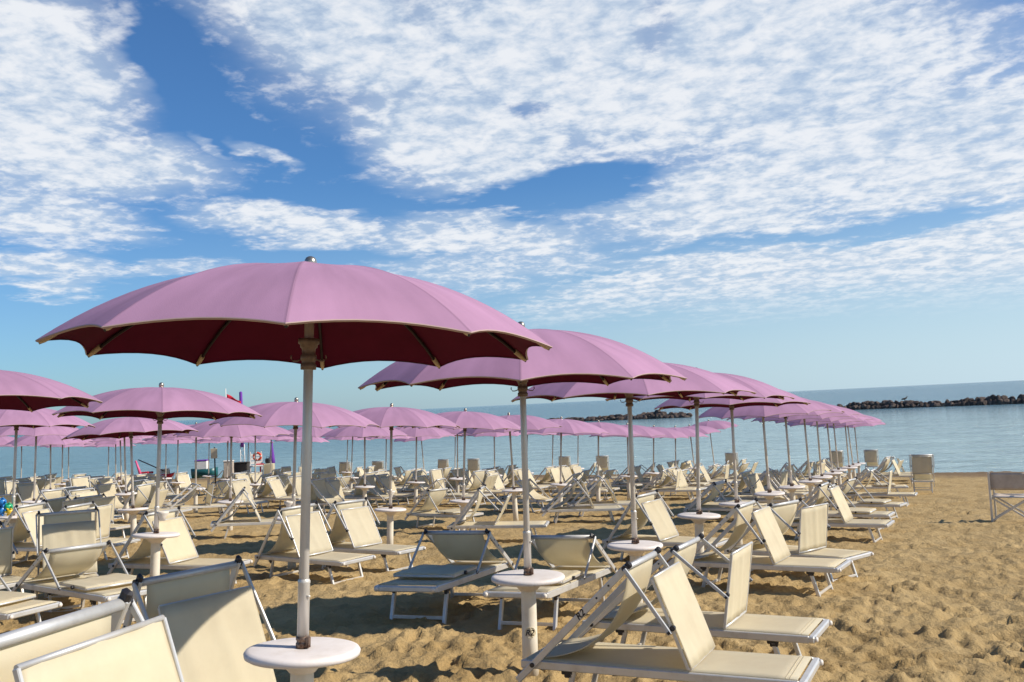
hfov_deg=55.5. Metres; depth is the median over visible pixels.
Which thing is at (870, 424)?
beach umbrella
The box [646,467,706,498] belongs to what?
sun lounger
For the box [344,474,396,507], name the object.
sun lounger
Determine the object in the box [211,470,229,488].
sun lounger
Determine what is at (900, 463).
sun lounger
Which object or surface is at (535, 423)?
beach umbrella
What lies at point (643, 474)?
sun lounger
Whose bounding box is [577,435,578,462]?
beach umbrella
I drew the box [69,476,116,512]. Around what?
sun lounger
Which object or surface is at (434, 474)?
sun lounger
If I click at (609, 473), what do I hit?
sun lounger
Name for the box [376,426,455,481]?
beach umbrella
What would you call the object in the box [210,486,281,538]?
sun lounger
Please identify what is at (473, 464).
sun lounger
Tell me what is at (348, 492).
sun lounger
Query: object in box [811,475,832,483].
side table
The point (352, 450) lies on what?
beach umbrella
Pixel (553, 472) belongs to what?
sun lounger
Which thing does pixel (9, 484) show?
sun lounger
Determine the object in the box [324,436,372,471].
beach umbrella
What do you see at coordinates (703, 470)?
sun lounger
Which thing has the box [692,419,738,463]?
beach umbrella
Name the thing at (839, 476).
side table
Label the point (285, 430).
beach umbrella
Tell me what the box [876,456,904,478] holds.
sun lounger
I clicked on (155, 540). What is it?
side table
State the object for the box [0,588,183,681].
sun lounger
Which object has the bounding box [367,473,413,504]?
sun lounger
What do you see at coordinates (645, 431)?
beach umbrella
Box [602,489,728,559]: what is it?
sun lounger
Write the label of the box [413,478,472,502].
sun lounger
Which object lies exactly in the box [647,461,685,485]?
sun lounger
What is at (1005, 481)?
beach chair
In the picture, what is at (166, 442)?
beach umbrella
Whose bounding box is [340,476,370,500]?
sun lounger
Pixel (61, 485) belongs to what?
side table
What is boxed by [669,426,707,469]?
beach umbrella
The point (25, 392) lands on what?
beach umbrella
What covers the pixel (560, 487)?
side table
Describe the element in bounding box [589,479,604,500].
side table
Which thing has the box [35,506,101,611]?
sun lounger
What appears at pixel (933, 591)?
sand
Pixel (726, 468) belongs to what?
sun lounger
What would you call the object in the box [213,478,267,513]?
sun lounger
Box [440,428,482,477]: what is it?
beach umbrella
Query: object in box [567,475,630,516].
sun lounger
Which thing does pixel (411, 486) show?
sun lounger
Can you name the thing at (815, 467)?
sun lounger
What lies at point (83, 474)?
sun lounger
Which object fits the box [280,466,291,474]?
sun lounger
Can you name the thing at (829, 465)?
sun lounger
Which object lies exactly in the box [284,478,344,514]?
sun lounger
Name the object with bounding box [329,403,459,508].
beach umbrella
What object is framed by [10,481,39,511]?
sun lounger
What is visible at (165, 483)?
side table
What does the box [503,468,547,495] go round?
sun lounger
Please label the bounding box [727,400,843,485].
beach umbrella
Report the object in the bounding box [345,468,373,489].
sun lounger
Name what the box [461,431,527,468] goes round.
beach umbrella
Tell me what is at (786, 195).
sky
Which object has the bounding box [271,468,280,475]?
sun lounger
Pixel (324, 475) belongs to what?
sun lounger
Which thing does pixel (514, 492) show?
side table
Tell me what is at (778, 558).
sun lounger
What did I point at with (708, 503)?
sun lounger
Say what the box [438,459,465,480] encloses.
sun lounger
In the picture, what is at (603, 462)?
sun lounger
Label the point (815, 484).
sun lounger
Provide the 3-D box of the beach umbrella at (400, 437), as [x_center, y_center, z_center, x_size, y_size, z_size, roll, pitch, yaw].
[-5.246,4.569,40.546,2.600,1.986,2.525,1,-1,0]
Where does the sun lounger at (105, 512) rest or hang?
on the sand
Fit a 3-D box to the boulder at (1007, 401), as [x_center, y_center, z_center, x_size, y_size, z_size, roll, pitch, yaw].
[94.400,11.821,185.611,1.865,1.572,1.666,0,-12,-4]
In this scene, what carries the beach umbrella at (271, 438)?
on the side table
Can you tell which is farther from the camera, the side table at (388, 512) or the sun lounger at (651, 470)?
the sun lounger at (651, 470)
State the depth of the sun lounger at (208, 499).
27.45 m
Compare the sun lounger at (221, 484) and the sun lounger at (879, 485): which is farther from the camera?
the sun lounger at (221, 484)
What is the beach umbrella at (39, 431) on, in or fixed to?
on the side table at (29, 502)
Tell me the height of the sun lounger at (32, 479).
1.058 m
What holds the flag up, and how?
attached to the purple post
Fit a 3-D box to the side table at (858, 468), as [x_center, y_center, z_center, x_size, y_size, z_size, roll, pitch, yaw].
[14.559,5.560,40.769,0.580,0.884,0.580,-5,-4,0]
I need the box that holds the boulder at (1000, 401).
[997,398,1004,404]
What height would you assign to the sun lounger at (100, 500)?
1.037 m
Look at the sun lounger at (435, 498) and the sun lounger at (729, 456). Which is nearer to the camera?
the sun lounger at (435, 498)
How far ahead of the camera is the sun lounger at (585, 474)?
32.41 m
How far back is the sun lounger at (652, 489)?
30.41 m
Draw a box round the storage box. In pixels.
[223,460,233,477]
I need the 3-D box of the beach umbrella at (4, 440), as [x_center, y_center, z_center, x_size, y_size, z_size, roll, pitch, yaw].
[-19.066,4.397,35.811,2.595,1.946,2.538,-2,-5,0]
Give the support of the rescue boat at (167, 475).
on the sand
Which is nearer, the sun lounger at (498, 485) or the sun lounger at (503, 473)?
the sun lounger at (498, 485)
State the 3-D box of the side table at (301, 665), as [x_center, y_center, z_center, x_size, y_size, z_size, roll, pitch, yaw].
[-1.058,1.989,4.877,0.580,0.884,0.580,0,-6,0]
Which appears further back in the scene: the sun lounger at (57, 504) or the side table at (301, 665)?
the sun lounger at (57, 504)
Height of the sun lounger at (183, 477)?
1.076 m
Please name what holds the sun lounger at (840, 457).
on the sand
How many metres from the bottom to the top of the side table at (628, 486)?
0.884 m
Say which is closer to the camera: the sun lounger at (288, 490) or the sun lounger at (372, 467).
the sun lounger at (288, 490)
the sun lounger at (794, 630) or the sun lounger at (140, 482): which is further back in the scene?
the sun lounger at (140, 482)
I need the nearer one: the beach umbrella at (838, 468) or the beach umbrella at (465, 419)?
the beach umbrella at (465, 419)
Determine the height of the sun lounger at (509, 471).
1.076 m
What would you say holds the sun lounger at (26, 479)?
on the sand
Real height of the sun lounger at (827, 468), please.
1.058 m
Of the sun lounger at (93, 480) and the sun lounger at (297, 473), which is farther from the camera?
the sun lounger at (297, 473)
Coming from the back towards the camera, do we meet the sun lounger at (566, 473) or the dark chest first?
the dark chest
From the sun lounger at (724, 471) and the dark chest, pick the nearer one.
the sun lounger at (724, 471)
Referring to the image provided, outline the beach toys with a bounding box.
[0,497,12,515]
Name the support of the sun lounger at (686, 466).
on the sand
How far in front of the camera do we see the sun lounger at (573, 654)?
6.38 m
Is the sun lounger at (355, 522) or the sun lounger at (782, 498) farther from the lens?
the sun lounger at (782, 498)
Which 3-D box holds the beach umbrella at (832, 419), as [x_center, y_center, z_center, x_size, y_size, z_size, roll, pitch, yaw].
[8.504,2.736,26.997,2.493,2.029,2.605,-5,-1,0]
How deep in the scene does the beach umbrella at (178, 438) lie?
36.06 m
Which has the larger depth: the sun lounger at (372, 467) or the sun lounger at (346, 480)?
the sun lounger at (372, 467)
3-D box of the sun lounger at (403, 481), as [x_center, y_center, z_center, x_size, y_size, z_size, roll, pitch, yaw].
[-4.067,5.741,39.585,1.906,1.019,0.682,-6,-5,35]
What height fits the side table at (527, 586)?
0.884 m
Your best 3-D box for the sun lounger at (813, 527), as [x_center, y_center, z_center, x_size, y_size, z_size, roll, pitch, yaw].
[3.675,2.599,12.687,0.723,1.037,1.927,-1,-5,-39]
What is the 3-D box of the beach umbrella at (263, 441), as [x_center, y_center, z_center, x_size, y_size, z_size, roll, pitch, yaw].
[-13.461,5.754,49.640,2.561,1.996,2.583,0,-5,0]
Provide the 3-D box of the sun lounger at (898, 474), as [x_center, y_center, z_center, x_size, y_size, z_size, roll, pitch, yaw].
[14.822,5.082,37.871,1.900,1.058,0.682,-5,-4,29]
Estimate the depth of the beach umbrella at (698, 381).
9.47 m
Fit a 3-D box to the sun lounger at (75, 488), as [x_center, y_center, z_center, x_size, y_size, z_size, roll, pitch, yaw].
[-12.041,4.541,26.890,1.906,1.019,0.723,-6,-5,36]
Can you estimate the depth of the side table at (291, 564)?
14.93 m
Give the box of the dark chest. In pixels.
[234,461,251,472]
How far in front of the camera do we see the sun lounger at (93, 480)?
38.33 m
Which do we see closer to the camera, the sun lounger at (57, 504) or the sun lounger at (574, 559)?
the sun lounger at (574, 559)
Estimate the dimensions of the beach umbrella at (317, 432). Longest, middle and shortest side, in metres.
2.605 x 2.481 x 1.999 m
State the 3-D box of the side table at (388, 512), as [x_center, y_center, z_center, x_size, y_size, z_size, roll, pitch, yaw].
[-2.209,3.482,17.629,0.580,0.884,0.580,0,-5,0]
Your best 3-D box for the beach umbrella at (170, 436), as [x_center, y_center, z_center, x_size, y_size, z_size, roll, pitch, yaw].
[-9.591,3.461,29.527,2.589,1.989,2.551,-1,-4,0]
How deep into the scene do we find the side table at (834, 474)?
29.66 m
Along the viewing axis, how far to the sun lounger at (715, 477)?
38.82 m
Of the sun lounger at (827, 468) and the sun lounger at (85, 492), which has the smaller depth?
the sun lounger at (85, 492)
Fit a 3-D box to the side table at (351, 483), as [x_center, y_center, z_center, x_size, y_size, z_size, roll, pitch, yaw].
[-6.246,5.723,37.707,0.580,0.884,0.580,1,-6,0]
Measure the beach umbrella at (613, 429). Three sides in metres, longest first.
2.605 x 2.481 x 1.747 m
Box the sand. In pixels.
[0,471,1023,681]
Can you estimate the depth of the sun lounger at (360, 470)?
46.73 m
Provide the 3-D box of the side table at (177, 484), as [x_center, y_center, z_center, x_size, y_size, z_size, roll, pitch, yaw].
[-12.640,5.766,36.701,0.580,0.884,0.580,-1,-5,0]
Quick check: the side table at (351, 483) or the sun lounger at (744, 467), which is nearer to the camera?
the side table at (351, 483)
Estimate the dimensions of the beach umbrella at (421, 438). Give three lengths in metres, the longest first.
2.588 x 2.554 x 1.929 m
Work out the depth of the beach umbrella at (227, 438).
38.79 m
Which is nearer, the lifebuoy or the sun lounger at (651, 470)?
the sun lounger at (651, 470)
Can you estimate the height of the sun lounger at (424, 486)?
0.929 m
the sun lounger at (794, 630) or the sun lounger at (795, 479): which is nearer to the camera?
the sun lounger at (794, 630)
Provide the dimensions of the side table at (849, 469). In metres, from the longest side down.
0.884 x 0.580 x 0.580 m
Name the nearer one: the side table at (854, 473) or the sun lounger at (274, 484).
the sun lounger at (274, 484)
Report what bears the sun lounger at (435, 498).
on the sand
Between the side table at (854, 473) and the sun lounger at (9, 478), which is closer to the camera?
the side table at (854, 473)
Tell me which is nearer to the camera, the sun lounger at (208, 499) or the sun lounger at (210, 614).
the sun lounger at (210, 614)
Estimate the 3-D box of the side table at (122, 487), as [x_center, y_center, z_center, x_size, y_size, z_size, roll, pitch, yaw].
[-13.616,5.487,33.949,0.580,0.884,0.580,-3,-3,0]
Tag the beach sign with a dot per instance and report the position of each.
(214, 453)
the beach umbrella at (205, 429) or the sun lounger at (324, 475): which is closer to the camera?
the beach umbrella at (205, 429)
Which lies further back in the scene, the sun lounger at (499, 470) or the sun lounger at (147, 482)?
the sun lounger at (499, 470)
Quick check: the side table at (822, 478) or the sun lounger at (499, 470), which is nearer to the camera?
the side table at (822, 478)
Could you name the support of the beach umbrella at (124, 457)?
on the side table at (125, 496)
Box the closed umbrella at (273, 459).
[270,441,274,462]
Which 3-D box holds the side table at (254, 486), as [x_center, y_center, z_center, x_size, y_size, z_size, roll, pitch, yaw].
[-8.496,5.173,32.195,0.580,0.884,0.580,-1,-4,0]
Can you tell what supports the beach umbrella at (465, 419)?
on the side table at (462, 503)
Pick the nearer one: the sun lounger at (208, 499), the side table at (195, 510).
the sun lounger at (208, 499)
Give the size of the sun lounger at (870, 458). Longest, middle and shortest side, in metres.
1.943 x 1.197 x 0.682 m
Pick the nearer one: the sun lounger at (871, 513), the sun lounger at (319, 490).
the sun lounger at (871, 513)
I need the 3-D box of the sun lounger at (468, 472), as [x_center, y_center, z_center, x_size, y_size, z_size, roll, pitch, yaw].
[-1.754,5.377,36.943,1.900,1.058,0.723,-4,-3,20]
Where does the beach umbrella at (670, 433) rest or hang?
on the side table at (654, 474)
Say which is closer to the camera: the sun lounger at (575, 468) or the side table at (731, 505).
the side table at (731, 505)
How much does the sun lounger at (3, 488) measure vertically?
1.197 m
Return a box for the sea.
[0,380,1023,481]
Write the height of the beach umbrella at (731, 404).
2.007 m
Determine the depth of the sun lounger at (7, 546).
11.73 m
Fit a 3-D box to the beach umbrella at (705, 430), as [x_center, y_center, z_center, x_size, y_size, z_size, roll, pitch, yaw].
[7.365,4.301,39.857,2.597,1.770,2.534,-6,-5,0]
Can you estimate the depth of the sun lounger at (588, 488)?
31.57 m
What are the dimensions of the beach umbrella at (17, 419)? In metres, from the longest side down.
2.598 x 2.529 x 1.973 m
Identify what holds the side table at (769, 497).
on the sand
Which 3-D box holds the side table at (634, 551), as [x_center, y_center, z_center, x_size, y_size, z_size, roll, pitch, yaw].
[1.288,2.542,10.064,0.580,0.884,0.580,-2,-4,0]
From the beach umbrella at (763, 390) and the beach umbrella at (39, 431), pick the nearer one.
the beach umbrella at (763, 390)
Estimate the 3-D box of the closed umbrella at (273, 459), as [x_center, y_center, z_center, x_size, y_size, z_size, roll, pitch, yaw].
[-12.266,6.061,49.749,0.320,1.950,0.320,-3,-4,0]
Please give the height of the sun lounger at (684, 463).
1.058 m
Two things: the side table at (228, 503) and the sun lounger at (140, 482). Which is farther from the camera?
the sun lounger at (140, 482)
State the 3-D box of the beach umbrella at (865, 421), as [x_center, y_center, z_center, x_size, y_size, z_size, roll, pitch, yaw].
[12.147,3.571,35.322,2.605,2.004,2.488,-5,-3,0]
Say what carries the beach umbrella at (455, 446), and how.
on the side table
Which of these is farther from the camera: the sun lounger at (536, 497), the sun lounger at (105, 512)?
the sun lounger at (536, 497)
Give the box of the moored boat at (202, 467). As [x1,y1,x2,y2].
[191,459,217,478]
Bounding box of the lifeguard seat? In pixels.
[250,451,262,474]
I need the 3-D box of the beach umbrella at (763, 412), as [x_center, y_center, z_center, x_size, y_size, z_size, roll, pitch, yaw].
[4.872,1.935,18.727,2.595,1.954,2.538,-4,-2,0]
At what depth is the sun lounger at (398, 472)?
43.40 m
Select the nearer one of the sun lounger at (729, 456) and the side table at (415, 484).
the side table at (415, 484)
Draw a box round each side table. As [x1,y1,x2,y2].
[0,514,16,559]
[21,500,41,503]
[54,483,65,487]
[115,485,124,501]
[115,492,136,520]
[118,507,148,543]
[132,532,179,576]
[163,477,171,488]
[169,482,184,501]
[187,487,205,512]
[202,475,214,487]
[217,500,243,530]
[243,637,360,681]
[250,483,263,504]
[276,516,295,568]
[349,477,358,488]
[355,485,374,505]
[374,507,405,543]
[407,481,424,505]
[449,477,465,492]
[450,499,476,529]
[491,569,564,676]
[502,488,521,520]
[550,483,570,512]
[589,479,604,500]
[607,540,662,602]
[620,475,636,498]
[645,472,659,485]
[677,512,720,570]
[719,501,745,545]
[754,491,784,504]
[778,485,804,500]
[798,479,821,504]
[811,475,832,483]
[823,472,842,486]
[829,469,846,488]
[841,466,857,478]
[846,464,860,481]
[851,462,865,479]
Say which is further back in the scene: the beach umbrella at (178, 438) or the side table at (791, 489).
the beach umbrella at (178, 438)
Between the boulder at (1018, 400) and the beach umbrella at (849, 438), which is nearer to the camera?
the beach umbrella at (849, 438)
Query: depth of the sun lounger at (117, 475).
47.54 m
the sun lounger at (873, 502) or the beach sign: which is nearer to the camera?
the sun lounger at (873, 502)
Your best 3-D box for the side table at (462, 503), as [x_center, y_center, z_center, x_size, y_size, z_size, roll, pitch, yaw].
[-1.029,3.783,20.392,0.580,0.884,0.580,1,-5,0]
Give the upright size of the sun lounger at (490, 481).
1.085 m
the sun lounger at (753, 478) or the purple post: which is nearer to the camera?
the sun lounger at (753, 478)
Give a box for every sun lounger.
[0,476,12,480]
[0,478,27,505]
[0,493,23,523]
[0,521,31,591]
[0,576,62,622]
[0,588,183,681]
[2,500,99,563]
[4,480,18,501]
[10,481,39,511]
[11,540,146,623]
[16,477,41,494]
[24,495,84,541]
[30,476,43,492]
[31,501,140,559]
[35,488,79,502]
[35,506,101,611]
[36,478,55,490]
[45,473,63,487]
[56,486,76,496]
[63,486,93,496]
[65,487,121,527]
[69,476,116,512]
[71,473,85,477]
[73,493,129,537]
[88,477,101,488]
[90,475,110,477]
[94,482,129,518]
[95,477,118,496]
[107,506,252,583]
[111,472,126,482]
[115,474,130,492]
[118,479,165,506]
[118,483,191,523]
[119,480,175,505]
[122,555,275,681]
[128,476,149,491]
[143,481,186,506]
[148,475,174,500]
[160,468,200,491]
[162,483,227,516]
[167,472,199,494]
[203,479,249,506]
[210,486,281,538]
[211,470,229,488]
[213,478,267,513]
[224,472,262,493]
[248,471,269,495]
[252,473,296,500]
[253,475,300,508]
[253,501,375,583]
[258,474,295,500]
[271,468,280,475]
[271,475,320,505]
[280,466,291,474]
[281,471,300,475]
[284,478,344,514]
[312,468,326,472]
[312,472,328,479]
[315,477,356,510]
[317,471,346,488]
[321,497,425,571]
[327,466,353,487]
[335,477,354,494]
[339,462,350,483]
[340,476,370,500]
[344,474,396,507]
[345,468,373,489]
[348,466,363,482]
[352,471,396,490]
[367,465,396,480]
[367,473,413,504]
[372,461,396,481]
[374,528,514,623]
[377,470,407,489]
[387,466,404,489]
[394,469,422,486]
[395,475,430,501]
[401,470,451,500]
[404,487,483,529]
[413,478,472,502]
[429,468,491,504]
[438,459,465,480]
[443,467,466,483]
[445,468,471,492]
[445,468,481,492]
[447,484,548,539]
[461,469,508,499]
[467,458,479,479]
[476,469,520,498]
[481,468,507,485]
[482,466,517,484]
[483,533,617,630]
[486,479,553,511]
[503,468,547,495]
[504,464,539,485]
[510,469,555,495]
[516,547,823,681]
[535,465,567,491]
[540,477,624,522]
[544,465,588,489]
[551,472,607,500]
[558,456,582,470]
[562,463,593,487]
[566,469,619,498]
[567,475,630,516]
[579,533,832,655]
[587,462,622,484]
[590,469,642,493]
[596,455,617,473]
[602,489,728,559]
[610,465,661,490]
[622,464,662,489]
[636,462,673,487]
[637,469,696,499]
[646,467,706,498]
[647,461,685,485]
[661,469,711,495]
[669,460,702,483]
[680,460,702,478]
[683,479,766,518]
[683,480,766,512]
[686,462,732,489]
[692,498,852,596]
[695,463,740,485]
[705,465,748,485]
[712,460,750,483]
[714,470,781,503]
[716,471,789,511]
[723,497,873,581]
[725,452,750,474]
[729,462,760,475]
[733,458,770,481]
[738,469,808,503]
[746,467,808,500]
[763,464,814,498]
[771,462,825,491]
[787,461,841,485]
[788,459,836,482]
[791,480,894,542]
[796,483,894,531]
[800,459,846,483]
[807,458,847,481]
[815,477,907,519]
[829,450,845,472]
[841,468,907,497]
[845,469,917,506]
[864,449,879,472]
[867,457,912,482]
[872,456,917,480]
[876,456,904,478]
[909,454,934,492]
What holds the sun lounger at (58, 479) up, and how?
on the sand
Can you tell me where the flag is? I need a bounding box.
[225,389,240,402]
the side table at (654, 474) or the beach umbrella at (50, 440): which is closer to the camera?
the beach umbrella at (50, 440)
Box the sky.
[0,0,1023,423]
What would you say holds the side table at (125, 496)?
on the sand
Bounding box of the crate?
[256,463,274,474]
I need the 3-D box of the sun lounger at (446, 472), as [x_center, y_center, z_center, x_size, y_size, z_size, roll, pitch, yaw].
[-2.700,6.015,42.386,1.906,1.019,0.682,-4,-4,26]
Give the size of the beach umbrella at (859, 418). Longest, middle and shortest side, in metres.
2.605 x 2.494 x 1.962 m
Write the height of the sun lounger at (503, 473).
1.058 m
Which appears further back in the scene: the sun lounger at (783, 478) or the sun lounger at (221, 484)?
the sun lounger at (221, 484)
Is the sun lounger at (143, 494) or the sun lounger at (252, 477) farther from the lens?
the sun lounger at (252, 477)
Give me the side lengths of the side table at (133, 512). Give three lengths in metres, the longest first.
0.884 x 0.580 x 0.580 m
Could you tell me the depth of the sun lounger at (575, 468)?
40.62 m
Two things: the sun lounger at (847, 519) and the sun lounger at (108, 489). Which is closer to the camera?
the sun lounger at (847, 519)
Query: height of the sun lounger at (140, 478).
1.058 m
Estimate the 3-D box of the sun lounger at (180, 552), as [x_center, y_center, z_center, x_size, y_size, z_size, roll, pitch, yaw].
[-4.450,2.803,13.057,1.892,1.099,0.723,-4,-4,20]
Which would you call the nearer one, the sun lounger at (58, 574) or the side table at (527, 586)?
the side table at (527, 586)
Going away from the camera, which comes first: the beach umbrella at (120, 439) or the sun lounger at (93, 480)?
the beach umbrella at (120, 439)
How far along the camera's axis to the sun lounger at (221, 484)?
33.27 m
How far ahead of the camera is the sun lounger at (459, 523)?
18.15 m
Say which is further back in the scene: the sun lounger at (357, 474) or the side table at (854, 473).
the sun lounger at (357, 474)
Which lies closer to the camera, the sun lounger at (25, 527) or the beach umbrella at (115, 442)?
the sun lounger at (25, 527)
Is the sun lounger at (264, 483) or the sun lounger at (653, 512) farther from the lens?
the sun lounger at (264, 483)
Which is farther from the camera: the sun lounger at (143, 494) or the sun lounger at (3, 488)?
the sun lounger at (3, 488)
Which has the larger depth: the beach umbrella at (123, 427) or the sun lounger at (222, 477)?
the sun lounger at (222, 477)
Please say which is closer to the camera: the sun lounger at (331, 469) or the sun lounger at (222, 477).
the sun lounger at (331, 469)
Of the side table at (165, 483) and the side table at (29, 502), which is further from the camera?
the side table at (165, 483)
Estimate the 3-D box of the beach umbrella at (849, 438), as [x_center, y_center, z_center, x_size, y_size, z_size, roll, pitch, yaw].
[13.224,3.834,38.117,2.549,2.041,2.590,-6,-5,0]
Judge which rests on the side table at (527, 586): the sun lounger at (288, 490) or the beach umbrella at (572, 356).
the beach umbrella at (572, 356)
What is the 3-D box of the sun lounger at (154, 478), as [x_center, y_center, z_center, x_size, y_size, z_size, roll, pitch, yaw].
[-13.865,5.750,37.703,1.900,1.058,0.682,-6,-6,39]
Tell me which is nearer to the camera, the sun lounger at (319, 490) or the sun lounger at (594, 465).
the sun lounger at (319, 490)
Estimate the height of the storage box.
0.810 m
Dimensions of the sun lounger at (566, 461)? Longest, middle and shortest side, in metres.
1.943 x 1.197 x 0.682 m
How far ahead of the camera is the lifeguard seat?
46.83 m
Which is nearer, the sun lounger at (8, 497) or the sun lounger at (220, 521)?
the sun lounger at (220, 521)
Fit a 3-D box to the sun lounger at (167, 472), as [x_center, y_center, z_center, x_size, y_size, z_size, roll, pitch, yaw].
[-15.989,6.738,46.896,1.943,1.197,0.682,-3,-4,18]
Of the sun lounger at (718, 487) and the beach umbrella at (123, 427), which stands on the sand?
the sun lounger at (718, 487)
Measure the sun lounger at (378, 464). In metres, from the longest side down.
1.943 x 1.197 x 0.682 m
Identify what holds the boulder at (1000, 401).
in the sea
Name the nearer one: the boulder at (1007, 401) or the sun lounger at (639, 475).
the sun lounger at (639, 475)
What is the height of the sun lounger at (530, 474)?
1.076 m
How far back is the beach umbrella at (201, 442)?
46.00 m
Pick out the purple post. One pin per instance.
(241, 400)
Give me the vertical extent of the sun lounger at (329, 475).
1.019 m
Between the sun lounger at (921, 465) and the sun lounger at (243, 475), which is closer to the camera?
the sun lounger at (921, 465)
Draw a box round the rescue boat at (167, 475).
[118,459,174,479]
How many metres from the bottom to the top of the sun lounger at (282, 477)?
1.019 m
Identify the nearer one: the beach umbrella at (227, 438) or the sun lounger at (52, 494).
the sun lounger at (52, 494)
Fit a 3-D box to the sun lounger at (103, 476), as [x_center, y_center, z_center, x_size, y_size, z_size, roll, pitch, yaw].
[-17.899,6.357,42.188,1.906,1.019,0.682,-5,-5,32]
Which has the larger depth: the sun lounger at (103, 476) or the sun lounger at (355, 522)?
the sun lounger at (103, 476)
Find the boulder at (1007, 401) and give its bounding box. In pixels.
[1003,399,1010,403]
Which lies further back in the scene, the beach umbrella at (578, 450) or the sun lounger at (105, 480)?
the beach umbrella at (578, 450)
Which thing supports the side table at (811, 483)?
on the sand
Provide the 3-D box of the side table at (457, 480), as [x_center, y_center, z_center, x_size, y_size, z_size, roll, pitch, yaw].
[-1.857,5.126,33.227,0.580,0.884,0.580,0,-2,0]
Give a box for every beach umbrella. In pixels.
[0,370,102,411]
[0,408,94,515]
[0,426,78,500]
[0,436,13,445]
[0,436,48,477]
[5,435,92,489]
[27,442,96,483]
[35,256,552,648]
[40,444,95,478]
[52,382,261,532]
[61,417,198,508]
[73,433,173,492]
[84,439,146,480]
[84,443,135,475]
[89,436,157,485]
[136,440,193,477]
[142,437,212,481]
[152,422,221,483]
[173,420,288,500]
[185,440,235,475]
[194,436,259,478]
[209,397,379,506]
[222,426,293,483]
[234,440,273,460]
[253,435,300,475]
[275,436,328,465]
[276,427,333,479]
[321,426,407,485]
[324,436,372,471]
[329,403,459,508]
[351,436,385,475]
[358,321,686,574]
[358,436,415,471]
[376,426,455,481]
[394,436,448,468]
[404,408,520,499]
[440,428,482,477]
[451,433,467,467]
[456,412,561,488]
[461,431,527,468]
[511,362,756,543]
[514,416,609,483]
[527,432,556,449]
[528,434,577,465]
[557,420,641,478]
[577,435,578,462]
[589,423,665,475]
[605,367,794,513]
[633,425,688,472]
[654,389,810,502]
[659,424,720,466]
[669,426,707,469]
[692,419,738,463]
[699,397,831,492]
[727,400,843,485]
[751,404,858,480]
[768,407,864,475]
[784,416,871,472]
[810,415,880,466]
[814,415,881,464]
[823,422,885,462]
[833,415,871,469]
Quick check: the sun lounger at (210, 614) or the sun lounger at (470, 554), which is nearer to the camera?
the sun lounger at (210, 614)
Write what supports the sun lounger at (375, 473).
on the sand
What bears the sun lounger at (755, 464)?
on the sand
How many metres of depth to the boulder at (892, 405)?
196.94 m
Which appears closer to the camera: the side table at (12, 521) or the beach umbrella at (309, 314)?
the beach umbrella at (309, 314)
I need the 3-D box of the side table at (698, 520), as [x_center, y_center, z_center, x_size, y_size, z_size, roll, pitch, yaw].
[2.530,2.783,13.125,0.580,0.884,0.580,0,-4,0]
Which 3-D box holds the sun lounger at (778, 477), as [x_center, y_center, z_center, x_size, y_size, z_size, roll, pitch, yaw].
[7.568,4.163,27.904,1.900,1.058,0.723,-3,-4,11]
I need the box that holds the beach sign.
[211,447,216,483]
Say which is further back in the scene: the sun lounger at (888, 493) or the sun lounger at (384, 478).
the sun lounger at (384, 478)
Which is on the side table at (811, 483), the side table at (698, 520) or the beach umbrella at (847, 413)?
the beach umbrella at (847, 413)
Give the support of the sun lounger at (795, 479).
on the sand
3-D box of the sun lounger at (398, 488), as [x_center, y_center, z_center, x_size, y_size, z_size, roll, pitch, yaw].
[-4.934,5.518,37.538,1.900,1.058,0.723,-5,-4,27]
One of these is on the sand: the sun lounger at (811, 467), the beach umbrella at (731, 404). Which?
the sun lounger at (811, 467)
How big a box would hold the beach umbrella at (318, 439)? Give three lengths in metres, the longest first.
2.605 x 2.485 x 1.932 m
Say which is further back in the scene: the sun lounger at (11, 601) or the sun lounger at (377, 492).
the sun lounger at (377, 492)
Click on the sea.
(982, 438)
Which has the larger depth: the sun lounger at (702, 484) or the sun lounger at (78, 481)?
the sun lounger at (702, 484)
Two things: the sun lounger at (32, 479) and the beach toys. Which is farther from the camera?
the sun lounger at (32, 479)
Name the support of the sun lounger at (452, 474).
on the sand
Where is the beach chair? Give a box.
[987,473,1023,521]
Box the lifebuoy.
[253,452,261,460]
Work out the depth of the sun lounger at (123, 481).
40.28 m
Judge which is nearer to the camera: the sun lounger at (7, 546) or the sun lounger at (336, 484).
the sun lounger at (7, 546)
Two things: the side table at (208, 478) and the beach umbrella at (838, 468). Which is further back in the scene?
the side table at (208, 478)
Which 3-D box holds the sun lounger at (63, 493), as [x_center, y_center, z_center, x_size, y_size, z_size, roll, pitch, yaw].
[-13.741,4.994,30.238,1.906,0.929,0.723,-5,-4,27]
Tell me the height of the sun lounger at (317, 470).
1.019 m
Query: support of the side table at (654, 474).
on the sand
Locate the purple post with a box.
[239,391,244,461]
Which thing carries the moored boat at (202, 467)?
on the sand
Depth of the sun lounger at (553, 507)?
22.18 m
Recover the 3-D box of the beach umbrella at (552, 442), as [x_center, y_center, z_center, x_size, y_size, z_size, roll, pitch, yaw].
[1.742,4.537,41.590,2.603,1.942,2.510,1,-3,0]
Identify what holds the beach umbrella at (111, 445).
on the side table
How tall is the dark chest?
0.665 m
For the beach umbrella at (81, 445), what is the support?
on the side table
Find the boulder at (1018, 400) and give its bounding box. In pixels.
[1016,398,1022,403]
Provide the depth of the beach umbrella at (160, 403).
11.99 m
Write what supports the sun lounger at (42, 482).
on the sand
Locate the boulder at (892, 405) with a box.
[889,403,895,408]
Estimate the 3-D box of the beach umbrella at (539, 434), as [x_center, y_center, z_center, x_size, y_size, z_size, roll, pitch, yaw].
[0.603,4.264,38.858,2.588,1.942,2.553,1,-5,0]
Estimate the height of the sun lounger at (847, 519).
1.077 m
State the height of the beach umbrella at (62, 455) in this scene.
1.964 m

